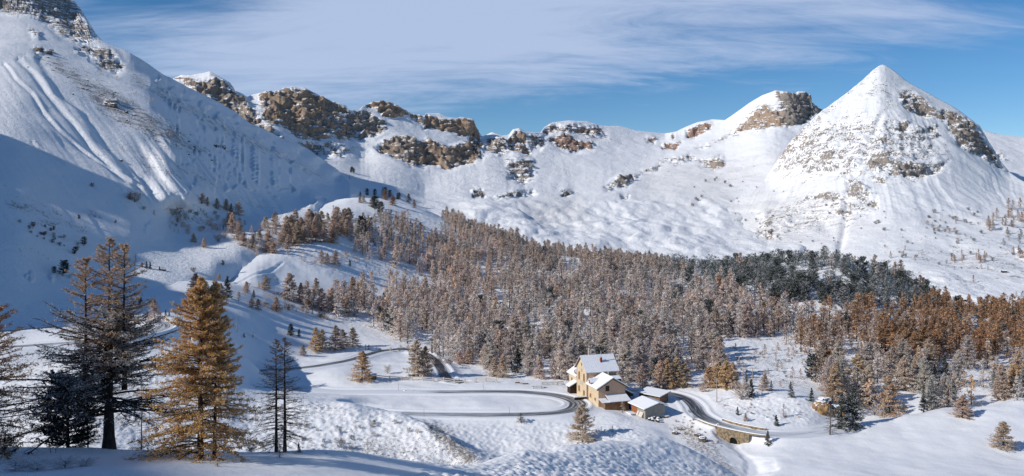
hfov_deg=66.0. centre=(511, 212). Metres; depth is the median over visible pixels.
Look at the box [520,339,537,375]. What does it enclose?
larch tree
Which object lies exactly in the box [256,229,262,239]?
larch tree
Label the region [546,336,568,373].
larch tree
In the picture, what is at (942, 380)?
larch tree
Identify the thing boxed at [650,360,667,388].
larch tree
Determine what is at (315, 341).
larch tree
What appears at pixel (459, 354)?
larch tree
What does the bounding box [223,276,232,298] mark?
spruce tree
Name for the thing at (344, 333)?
larch tree
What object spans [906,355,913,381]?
spruce tree
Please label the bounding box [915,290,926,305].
pine tree
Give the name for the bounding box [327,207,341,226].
larch tree
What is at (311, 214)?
larch tree
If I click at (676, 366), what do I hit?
larch tree
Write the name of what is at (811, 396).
spruce tree
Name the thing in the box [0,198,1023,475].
ground
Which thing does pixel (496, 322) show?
pine tree
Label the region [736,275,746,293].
pine tree
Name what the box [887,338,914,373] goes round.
larch tree
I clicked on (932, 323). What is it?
larch tree
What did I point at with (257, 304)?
larch tree
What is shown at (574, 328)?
larch tree
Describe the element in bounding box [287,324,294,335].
larch tree
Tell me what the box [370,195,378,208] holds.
pine tree
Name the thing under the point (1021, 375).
spruce tree
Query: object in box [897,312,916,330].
larch tree
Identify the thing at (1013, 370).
larch tree
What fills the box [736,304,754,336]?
larch tree
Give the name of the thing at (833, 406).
rock outcrop
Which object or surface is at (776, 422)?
spruce tree
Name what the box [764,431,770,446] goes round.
spruce tree
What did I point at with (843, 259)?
pine tree
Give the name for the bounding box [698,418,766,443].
bridge
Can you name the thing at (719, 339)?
larch tree
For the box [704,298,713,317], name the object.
pine tree
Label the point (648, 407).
shed
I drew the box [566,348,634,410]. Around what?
refuge
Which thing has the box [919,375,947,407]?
larch tree
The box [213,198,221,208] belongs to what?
larch tree
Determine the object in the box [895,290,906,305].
pine tree
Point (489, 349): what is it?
larch tree
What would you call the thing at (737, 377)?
spruce tree
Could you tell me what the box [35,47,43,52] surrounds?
boulder
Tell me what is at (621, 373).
larch tree
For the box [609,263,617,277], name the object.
pine tree
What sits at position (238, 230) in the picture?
larch tree
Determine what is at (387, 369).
bush
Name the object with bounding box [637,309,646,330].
pine tree
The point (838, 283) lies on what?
pine tree
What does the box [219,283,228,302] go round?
larch tree
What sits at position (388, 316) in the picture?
pine tree
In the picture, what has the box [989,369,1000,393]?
spruce tree
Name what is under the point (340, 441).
bush
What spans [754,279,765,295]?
pine tree
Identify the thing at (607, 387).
window
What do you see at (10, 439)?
bush
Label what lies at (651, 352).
larch tree
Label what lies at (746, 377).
spruce tree
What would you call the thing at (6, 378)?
larch tree
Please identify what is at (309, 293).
larch tree
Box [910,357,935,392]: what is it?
larch tree
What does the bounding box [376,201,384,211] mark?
pine tree
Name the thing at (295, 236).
larch tree
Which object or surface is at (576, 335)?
larch tree
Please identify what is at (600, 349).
pine tree
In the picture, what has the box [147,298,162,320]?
larch tree
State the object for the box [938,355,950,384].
spruce tree
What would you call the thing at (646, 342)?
larch tree
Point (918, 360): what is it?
larch tree
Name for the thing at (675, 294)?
pine tree
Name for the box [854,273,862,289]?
pine tree
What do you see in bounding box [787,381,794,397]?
spruce tree
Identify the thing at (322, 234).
larch tree
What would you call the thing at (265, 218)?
larch tree
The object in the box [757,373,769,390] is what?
larch tree
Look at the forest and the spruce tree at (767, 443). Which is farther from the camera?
the forest
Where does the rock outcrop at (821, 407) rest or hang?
on the ground
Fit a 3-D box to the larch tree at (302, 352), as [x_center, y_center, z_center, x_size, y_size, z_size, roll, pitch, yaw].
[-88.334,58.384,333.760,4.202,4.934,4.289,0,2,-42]
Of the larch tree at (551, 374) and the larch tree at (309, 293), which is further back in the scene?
the larch tree at (309, 293)
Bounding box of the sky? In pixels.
[74,0,1023,136]
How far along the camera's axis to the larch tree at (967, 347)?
333.15 m
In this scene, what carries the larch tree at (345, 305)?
on the ground
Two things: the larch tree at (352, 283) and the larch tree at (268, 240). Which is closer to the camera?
the larch tree at (352, 283)
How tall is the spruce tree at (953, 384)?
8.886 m
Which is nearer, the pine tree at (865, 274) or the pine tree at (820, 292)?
the pine tree at (820, 292)
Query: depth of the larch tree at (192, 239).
464.89 m
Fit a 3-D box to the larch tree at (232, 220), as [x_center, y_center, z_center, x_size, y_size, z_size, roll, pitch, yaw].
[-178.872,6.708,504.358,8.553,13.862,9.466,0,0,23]
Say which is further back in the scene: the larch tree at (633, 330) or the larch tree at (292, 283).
the larch tree at (292, 283)
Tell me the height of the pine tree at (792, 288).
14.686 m
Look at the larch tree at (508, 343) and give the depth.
329.65 m
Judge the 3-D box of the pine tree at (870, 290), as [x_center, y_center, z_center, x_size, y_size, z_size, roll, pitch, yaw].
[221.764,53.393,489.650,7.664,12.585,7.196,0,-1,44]
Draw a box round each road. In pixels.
[2,320,173,347]
[260,348,463,393]
[391,390,587,417]
[625,388,848,437]
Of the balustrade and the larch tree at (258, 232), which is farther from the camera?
the larch tree at (258, 232)
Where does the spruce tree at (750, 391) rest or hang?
on the ground
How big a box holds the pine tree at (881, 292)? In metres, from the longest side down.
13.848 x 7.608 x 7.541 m
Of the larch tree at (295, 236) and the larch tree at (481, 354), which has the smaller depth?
the larch tree at (481, 354)
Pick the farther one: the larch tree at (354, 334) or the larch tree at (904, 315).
the larch tree at (904, 315)
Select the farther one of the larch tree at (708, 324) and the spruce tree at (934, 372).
the larch tree at (708, 324)
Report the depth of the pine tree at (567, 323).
378.01 m
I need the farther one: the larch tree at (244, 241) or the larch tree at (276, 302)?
the larch tree at (244, 241)
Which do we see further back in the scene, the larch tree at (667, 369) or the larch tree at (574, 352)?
the larch tree at (574, 352)
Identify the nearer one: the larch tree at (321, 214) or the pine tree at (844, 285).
the pine tree at (844, 285)
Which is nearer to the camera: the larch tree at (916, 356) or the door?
the door
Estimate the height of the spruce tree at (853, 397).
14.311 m
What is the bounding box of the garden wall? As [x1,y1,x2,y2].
[574,396,586,399]
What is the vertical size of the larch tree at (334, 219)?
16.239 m
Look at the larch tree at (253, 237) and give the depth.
480.74 m
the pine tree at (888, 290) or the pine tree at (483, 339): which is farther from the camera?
the pine tree at (888, 290)
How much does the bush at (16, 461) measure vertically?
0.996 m
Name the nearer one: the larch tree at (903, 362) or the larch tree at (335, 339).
the larch tree at (903, 362)
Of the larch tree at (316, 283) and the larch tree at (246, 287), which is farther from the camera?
the larch tree at (316, 283)
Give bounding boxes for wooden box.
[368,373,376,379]
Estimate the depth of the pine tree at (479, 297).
462.08 m
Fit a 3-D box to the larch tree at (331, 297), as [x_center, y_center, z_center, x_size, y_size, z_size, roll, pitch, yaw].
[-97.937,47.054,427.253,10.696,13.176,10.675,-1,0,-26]
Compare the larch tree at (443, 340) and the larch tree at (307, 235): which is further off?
the larch tree at (307, 235)
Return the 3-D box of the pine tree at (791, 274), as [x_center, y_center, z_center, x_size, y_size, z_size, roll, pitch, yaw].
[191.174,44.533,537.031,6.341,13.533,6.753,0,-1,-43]
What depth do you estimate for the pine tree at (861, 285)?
500.80 m
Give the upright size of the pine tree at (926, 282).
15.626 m
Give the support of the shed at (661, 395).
on the ground
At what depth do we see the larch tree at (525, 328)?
367.04 m
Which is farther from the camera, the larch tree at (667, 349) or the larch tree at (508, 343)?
the larch tree at (508, 343)
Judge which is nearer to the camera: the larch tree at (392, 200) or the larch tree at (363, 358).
the larch tree at (363, 358)
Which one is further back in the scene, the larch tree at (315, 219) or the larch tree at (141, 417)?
the larch tree at (315, 219)
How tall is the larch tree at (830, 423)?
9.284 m
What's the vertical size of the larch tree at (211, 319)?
12.442 m
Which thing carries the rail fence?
on the ground
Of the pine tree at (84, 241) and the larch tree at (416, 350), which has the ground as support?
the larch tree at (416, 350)
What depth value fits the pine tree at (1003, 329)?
400.41 m
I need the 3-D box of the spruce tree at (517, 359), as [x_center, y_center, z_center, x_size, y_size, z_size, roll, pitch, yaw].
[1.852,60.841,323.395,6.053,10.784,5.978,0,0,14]
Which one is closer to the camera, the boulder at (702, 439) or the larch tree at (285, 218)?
the boulder at (702, 439)
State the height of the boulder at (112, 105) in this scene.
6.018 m
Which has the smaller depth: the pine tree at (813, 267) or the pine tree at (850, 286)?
the pine tree at (850, 286)
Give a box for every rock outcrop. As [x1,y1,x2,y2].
[812,400,831,415]
[831,404,844,417]
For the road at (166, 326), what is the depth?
265.64 m
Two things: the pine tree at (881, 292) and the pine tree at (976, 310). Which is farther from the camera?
the pine tree at (881, 292)
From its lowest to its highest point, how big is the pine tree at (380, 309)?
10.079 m
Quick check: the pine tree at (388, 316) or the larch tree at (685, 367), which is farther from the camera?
the pine tree at (388, 316)
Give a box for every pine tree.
[57,260,70,275]
[80,236,86,245]
[356,215,367,230]
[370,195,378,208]
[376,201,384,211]
[377,305,384,320]
[382,309,394,332]
[477,295,484,307]
[480,332,486,348]
[491,319,504,331]
[543,288,553,307]
[562,319,578,339]
[595,345,607,353]
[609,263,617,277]
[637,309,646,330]
[649,357,664,378]
[670,291,679,307]
[672,284,683,301]
[684,266,693,286]
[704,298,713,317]
[727,312,736,331]
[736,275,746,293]
[742,265,751,279]
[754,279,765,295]
[765,253,771,261]
[767,267,774,283]
[768,283,780,304]
[771,258,781,272]
[774,266,786,284]
[774,279,783,296]
[784,250,793,265]
[785,282,798,302]
[789,268,795,282]
[792,270,799,284]
[793,280,800,295]
[795,272,805,283]
[797,283,806,300]
[798,278,809,295]
[801,281,811,298]
[803,353,820,380]
[805,275,814,289]
[807,250,816,265]
[807,261,819,278]
[810,271,816,287]
[815,282,829,298]
[816,287,827,303]
[826,279,839,299]
[834,286,849,307]
[836,280,841,297]
[838,257,849,275]
[838,283,851,299]
[842,312,849,329]
[845,273,857,288]
[847,284,854,300]
[854,259,864,273]
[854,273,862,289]
[855,283,865,296]
[858,256,869,272]
[861,272,870,288]
[864,288,873,300]
[868,276,879,293]
[872,263,880,281]
[875,287,885,307]
[881,261,887,275]
[884,286,893,305]
[895,270,907,284]
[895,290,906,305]
[907,278,920,293]
[911,284,919,300]
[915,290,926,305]
[919,279,929,289]
[924,287,931,302]
[947,306,959,324]
[952,296,962,306]
[974,307,984,322]
[995,324,1008,343]
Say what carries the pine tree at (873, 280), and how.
on the ground
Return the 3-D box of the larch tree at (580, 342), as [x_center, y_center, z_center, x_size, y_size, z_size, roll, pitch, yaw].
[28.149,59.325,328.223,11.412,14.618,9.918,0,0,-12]
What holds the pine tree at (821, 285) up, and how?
on the ground
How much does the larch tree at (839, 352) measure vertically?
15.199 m
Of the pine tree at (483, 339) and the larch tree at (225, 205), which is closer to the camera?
the pine tree at (483, 339)
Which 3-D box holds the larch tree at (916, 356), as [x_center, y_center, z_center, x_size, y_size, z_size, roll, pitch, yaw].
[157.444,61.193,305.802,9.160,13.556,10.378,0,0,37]
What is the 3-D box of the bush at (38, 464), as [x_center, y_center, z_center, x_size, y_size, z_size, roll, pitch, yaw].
[-24.061,12.797,39.875,1.828,0.815,1.803,1,0,-9]
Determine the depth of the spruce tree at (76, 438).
56.46 m
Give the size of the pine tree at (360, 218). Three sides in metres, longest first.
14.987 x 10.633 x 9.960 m
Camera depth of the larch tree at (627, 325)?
361.80 m
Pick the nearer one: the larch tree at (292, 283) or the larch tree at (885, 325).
the larch tree at (885, 325)
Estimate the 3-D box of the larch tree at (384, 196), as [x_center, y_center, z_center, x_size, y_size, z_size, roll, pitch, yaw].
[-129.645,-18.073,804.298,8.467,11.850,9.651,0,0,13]
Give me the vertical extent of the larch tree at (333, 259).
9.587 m
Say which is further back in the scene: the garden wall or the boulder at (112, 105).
the boulder at (112, 105)
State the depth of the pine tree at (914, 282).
523.06 m
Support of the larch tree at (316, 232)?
on the ground
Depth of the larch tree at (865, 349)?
316.29 m
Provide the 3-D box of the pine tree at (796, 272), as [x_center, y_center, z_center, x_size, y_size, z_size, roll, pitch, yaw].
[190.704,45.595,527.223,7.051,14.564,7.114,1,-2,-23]
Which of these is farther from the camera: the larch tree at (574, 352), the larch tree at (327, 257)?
the larch tree at (327, 257)
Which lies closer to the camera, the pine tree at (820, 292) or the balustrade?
the balustrade
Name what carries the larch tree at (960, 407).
on the ground
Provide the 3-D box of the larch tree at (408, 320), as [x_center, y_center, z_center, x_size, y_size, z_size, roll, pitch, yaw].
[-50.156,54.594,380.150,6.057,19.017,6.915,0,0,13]
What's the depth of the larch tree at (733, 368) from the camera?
281.44 m
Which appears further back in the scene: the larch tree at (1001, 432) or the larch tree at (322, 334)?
the larch tree at (322, 334)
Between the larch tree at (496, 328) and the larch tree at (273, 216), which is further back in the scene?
the larch tree at (273, 216)
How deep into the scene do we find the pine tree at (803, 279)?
506.15 m
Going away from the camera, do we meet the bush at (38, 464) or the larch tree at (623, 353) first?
the bush at (38, 464)
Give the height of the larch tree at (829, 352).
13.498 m
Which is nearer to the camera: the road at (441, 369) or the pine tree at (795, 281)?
the road at (441, 369)
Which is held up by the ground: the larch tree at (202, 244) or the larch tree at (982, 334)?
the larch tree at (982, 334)
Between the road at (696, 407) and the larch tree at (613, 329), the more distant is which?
the larch tree at (613, 329)
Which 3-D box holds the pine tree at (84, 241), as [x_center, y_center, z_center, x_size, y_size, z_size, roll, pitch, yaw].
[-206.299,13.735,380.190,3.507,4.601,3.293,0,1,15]
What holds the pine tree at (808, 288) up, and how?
on the ground
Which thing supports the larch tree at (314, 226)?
on the ground
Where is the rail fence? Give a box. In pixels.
[367,375,496,382]
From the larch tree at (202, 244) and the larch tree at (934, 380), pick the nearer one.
the larch tree at (934, 380)
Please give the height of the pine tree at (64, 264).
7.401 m
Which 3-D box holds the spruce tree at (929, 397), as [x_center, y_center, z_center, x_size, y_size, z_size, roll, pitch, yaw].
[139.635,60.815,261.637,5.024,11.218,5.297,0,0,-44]
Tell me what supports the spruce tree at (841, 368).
on the ground
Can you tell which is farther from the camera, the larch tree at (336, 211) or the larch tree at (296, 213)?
the larch tree at (336, 211)
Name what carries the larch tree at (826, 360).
on the ground
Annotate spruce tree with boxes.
[23,369,103,447]
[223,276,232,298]
[511,348,523,372]
[734,374,741,388]
[743,373,748,389]
[747,379,755,397]
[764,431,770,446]
[768,380,773,391]
[773,415,779,425]
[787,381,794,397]
[808,388,814,401]
[829,393,851,431]
[838,362,844,389]
[838,372,848,392]
[838,385,864,430]
[861,378,872,403]
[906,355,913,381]
[918,387,928,411]
[925,379,939,409]
[931,363,937,385]
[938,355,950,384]
[949,379,958,401]
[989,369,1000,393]
[1014,366,1023,397]
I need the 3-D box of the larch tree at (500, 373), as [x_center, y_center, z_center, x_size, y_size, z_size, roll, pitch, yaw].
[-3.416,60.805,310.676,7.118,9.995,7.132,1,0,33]
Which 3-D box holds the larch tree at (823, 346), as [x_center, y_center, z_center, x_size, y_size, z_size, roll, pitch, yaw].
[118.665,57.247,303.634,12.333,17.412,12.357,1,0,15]
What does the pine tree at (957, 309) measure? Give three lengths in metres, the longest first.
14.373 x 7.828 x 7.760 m
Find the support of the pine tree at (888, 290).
on the ground
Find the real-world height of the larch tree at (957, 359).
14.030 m
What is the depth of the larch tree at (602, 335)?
336.29 m
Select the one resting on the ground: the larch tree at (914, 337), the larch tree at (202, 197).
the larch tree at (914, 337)
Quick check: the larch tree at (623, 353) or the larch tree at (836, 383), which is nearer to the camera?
the larch tree at (836, 383)
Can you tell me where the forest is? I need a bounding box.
[301,206,1023,414]
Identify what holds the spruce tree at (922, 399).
on the ground
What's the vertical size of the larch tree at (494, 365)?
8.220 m
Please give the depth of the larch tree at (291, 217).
538.91 m
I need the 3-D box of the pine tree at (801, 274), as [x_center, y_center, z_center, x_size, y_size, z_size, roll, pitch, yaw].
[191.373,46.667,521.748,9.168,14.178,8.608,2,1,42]
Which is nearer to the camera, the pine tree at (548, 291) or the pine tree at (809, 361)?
the pine tree at (809, 361)
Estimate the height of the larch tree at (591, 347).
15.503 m
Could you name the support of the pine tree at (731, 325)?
on the ground
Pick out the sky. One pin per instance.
(657, 66)
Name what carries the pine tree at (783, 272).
on the ground
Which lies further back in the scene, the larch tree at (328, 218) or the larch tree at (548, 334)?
the larch tree at (328, 218)
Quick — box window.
[605,385,609,391]
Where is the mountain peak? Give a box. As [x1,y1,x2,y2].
[725,65,1023,304]
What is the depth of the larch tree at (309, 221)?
540.75 m
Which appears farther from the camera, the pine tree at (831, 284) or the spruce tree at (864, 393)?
the pine tree at (831, 284)
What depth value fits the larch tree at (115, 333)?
53.42 m
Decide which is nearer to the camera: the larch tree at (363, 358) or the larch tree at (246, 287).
the larch tree at (363, 358)
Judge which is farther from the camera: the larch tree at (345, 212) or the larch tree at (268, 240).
the larch tree at (345, 212)
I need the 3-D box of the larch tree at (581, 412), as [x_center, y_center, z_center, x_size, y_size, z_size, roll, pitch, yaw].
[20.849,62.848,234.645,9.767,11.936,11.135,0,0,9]
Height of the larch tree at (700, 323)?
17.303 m
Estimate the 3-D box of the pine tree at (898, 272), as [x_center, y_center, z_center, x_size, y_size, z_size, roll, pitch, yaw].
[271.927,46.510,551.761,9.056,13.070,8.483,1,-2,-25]
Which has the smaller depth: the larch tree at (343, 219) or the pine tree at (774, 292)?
the pine tree at (774, 292)
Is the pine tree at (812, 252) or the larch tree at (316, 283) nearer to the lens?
the larch tree at (316, 283)
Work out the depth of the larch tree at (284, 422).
56.48 m
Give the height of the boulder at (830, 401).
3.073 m
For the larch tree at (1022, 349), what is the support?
on the ground
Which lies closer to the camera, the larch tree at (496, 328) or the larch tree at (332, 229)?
the larch tree at (496, 328)
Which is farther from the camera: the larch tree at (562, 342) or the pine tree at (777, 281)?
the pine tree at (777, 281)
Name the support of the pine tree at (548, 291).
on the ground
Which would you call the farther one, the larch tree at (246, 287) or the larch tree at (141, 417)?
the larch tree at (246, 287)
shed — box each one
[628,396,667,419]
[637,386,670,402]
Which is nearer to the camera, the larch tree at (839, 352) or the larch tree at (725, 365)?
the larch tree at (725, 365)
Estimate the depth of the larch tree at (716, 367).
284.91 m
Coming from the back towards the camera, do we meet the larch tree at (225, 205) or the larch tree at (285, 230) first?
the larch tree at (225, 205)
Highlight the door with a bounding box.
[632,405,636,412]
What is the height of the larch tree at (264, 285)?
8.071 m
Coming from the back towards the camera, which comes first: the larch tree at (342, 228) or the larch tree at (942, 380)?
the larch tree at (342, 228)
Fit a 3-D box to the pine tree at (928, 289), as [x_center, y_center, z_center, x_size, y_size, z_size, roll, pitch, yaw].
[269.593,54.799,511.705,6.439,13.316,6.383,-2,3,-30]
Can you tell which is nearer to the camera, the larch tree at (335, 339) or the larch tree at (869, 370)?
the larch tree at (869, 370)
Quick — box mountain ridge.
[173,71,1023,305]
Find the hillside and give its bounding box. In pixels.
[0,0,369,327]
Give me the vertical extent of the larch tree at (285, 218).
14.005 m
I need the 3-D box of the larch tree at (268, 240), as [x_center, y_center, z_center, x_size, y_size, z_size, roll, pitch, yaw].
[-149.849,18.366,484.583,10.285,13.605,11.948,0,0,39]
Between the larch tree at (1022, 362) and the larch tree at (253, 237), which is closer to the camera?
the larch tree at (1022, 362)
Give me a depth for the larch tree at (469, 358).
338.58 m
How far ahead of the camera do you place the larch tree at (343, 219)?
574.88 m
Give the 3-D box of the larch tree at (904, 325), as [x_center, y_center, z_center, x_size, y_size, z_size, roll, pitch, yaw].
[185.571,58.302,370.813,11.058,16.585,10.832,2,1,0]
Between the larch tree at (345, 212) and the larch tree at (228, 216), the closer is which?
the larch tree at (228, 216)
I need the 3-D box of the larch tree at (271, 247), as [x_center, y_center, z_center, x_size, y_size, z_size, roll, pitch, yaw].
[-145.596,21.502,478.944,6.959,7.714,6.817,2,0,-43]
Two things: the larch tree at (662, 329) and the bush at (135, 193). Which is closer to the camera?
the larch tree at (662, 329)
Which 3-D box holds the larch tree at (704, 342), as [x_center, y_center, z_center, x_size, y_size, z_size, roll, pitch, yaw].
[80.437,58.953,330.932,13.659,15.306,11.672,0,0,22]
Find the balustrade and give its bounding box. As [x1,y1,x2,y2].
[541,382,557,384]
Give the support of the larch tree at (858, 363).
on the ground
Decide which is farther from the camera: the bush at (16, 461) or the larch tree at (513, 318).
the larch tree at (513, 318)
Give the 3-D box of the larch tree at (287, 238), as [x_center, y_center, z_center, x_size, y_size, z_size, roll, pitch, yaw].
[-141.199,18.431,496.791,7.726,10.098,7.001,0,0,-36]
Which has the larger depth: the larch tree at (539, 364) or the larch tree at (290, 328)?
the larch tree at (290, 328)
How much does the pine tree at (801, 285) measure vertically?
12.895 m
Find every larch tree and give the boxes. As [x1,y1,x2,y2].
[0,237,225,454]
[0,303,51,461]
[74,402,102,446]
[123,276,268,463]
[133,373,150,448]
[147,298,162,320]
[186,273,197,292]
[190,233,197,241]
[199,192,206,203]
[200,237,208,247]
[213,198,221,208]
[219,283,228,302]
[221,199,231,209]
[222,212,236,225]
[225,213,236,232]
[231,220,246,239]
[232,202,244,215]
[237,232,250,245]
[242,281,250,292]
[246,337,313,452]
[248,297,254,307]
[250,234,257,246]
[255,299,262,309]
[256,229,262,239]
[258,232,277,252]
[260,216,270,227]
[260,275,270,289]
[268,242,276,252]
[270,212,279,225]
[271,297,282,311]
[277,224,293,245]
[278,215,290,232]
[280,221,291,239]
[280,273,302,300]
[282,234,293,248]
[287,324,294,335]
[289,214,295,223]
[290,222,304,241]
[290,229,300,245]
[292,209,298,222]
[296,283,305,301]
[299,345,305,355]
[302,209,312,224]
[302,226,311,242]
[302,228,310,242]
[302,288,316,308]
[306,211,313,225]
[307,218,311,231]
[308,327,324,352]
[309,216,322,232]
[310,221,320,236]
[311,228,322,242]
[311,278,323,293]
[313,288,329,311]
[316,250,326,263]
[316,329,328,350]
[318,211,326,228]
[319,225,330,241]
[324,212,331,227]
[324,253,330,262]
[325,223,338,243]
[326,287,339,309]
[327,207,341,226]
[327,214,343,234]
[327,325,345,351]
[329,250,339,264]
[337,221,346,235]
[337,329,353,349]
[340,208,355,229]
[340,295,351,314]
[341,216,349,233]
[343,219,352,236]
[344,277,356,299]
[344,327,360,346]
[347,207,357,226]
[347,350,376,382]
[381,189,387,199]
[389,195,397,205]
[401,306,413,343]
[402,339,429,377]
[414,346,433,374]
[425,314,437,352]
[438,325,447,356]
[453,351,465,362]
[462,348,473,363]
[476,303,482,331]
[476,345,486,365]
[478,334,498,369]
[486,357,498,376]
[491,324,509,355]
[494,354,510,377]
[498,333,522,369]
[505,313,523,345]
[519,315,531,351]
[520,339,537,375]
[530,357,545,378]
[540,322,558,357]
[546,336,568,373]
[548,359,560,379]
[556,339,579,379]
[563,327,585,354]
[567,403,597,442]
[570,325,577,342]
[573,338,586,365]
[586,336,593,351]
[592,330,615,359]
[606,316,621,348]
[616,341,637,382]
[617,319,633,351]
[617,367,629,385]
[627,321,640,348]
[627,328,638,352]
[628,339,652,379]
[633,363,650,386]
[645,337,667,371]
[645,339,649,361]
[645,347,655,380]
[650,320,672,350]
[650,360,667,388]
[659,358,675,388]
[662,342,674,372]
[666,356,688,389]
[674,360,694,388]
[689,335,713,370]
[692,316,703,341]
[698,365,718,389]
[699,318,713,350]
[702,328,718,362]
[706,336,728,370]
[706,363,724,388]
[711,345,727,377]
[713,360,737,389]
[722,362,743,387]
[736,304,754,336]
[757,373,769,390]
[803,339,829,380]
[814,356,840,391]
[818,350,838,380]
[820,357,833,391]
[820,357,837,397]
[820,362,846,402]
[824,407,838,434]
[831,340,849,376]
[841,353,874,391]
[860,342,882,377]
[860,364,882,400]
[870,375,906,417]
[876,318,892,351]
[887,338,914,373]
[887,355,916,391]
[890,328,916,365]
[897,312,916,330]
[897,319,911,333]
[906,331,928,358]
[907,353,929,380]
[909,355,932,389]
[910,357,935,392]
[918,324,936,357]
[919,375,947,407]
[920,338,942,373]
[921,316,945,351]
[934,373,958,406]
[946,395,973,419]
[951,349,968,383]
[960,335,980,371]
[975,325,994,360]
[987,363,1013,401]
[987,421,1020,450]
[1001,362,1020,395]
[1005,356,1022,390]
[1009,349,1023,371]
[1011,361,1023,392]
[1019,345,1023,358]
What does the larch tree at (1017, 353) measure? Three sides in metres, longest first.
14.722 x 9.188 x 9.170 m
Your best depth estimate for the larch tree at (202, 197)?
527.94 m
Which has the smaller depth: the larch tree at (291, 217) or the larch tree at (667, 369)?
the larch tree at (667, 369)
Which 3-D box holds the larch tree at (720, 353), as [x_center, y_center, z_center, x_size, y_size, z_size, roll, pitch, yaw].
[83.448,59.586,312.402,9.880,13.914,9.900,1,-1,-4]
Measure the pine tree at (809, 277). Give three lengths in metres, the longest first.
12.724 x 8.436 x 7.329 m
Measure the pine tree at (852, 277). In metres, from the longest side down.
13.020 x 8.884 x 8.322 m
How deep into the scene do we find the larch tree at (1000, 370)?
278.73 m
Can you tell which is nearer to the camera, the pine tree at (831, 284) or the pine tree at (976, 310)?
the pine tree at (976, 310)
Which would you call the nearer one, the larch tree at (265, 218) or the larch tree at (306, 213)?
the larch tree at (265, 218)
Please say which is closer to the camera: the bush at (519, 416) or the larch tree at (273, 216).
the bush at (519, 416)
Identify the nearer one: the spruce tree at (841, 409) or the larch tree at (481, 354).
the spruce tree at (841, 409)
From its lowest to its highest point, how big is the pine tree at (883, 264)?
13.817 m
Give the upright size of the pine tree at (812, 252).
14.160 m
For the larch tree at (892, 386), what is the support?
on the ground
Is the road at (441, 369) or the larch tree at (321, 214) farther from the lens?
the larch tree at (321, 214)
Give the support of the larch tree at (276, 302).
on the ground
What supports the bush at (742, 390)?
on the ground
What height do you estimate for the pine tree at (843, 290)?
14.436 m
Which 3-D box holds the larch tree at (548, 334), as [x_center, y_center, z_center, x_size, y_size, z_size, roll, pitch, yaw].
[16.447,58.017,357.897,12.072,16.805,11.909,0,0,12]
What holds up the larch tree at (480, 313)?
on the ground
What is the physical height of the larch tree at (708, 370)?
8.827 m
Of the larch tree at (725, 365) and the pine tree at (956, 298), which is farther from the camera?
the pine tree at (956, 298)
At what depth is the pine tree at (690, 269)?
554.51 m
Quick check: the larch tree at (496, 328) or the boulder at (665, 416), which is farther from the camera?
the larch tree at (496, 328)
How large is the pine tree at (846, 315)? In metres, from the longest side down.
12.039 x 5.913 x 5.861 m
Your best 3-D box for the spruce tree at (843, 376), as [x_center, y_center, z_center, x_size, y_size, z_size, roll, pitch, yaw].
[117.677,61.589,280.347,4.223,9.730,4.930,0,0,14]
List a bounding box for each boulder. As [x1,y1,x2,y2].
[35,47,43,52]
[108,103,117,107]
[660,414,669,417]
[698,436,707,441]
[817,397,833,404]
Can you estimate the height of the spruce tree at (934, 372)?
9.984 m
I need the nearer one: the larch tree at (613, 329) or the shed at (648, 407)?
the shed at (648, 407)
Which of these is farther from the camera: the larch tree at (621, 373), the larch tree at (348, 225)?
the larch tree at (348, 225)
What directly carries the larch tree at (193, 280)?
on the ground
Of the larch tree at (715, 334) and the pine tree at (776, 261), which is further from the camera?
the pine tree at (776, 261)
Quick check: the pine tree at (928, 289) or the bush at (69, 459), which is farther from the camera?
the pine tree at (928, 289)
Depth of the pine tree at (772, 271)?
548.55 m
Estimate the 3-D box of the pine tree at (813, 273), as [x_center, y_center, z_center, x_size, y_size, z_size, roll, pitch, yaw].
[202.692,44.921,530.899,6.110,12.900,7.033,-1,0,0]
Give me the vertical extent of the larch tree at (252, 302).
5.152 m
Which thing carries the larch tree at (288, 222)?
on the hillside
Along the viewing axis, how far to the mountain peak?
1225.27 m
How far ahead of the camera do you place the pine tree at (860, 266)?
557.49 m
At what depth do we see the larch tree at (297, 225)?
516.21 m
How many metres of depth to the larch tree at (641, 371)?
292.69 m
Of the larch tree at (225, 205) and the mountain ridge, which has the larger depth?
the mountain ridge
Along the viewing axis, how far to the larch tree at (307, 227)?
519.65 m
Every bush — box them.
[0,431,23,455]
[0,453,37,470]
[17,455,59,471]
[42,454,84,469]
[75,456,99,466]
[125,191,142,201]
[336,437,344,446]
[383,365,390,373]
[517,413,524,422]
[697,384,707,391]
[731,378,751,398]
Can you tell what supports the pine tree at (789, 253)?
on the ground
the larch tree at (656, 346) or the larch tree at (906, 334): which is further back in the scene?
the larch tree at (906, 334)
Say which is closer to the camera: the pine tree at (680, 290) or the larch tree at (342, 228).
the pine tree at (680, 290)
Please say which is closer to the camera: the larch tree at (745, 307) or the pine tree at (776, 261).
the larch tree at (745, 307)
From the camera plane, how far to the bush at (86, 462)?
42.00 m
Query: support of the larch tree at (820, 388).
on the ground
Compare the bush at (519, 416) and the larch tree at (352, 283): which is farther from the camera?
the larch tree at (352, 283)
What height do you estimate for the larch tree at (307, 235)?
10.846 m
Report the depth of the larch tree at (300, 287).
421.55 m
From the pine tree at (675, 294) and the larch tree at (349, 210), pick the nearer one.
the pine tree at (675, 294)
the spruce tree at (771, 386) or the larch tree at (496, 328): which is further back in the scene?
the larch tree at (496, 328)
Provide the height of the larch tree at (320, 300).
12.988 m
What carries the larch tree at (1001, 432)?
on the ground
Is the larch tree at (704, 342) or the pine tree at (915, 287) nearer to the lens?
the larch tree at (704, 342)
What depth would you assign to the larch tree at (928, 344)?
324.69 m

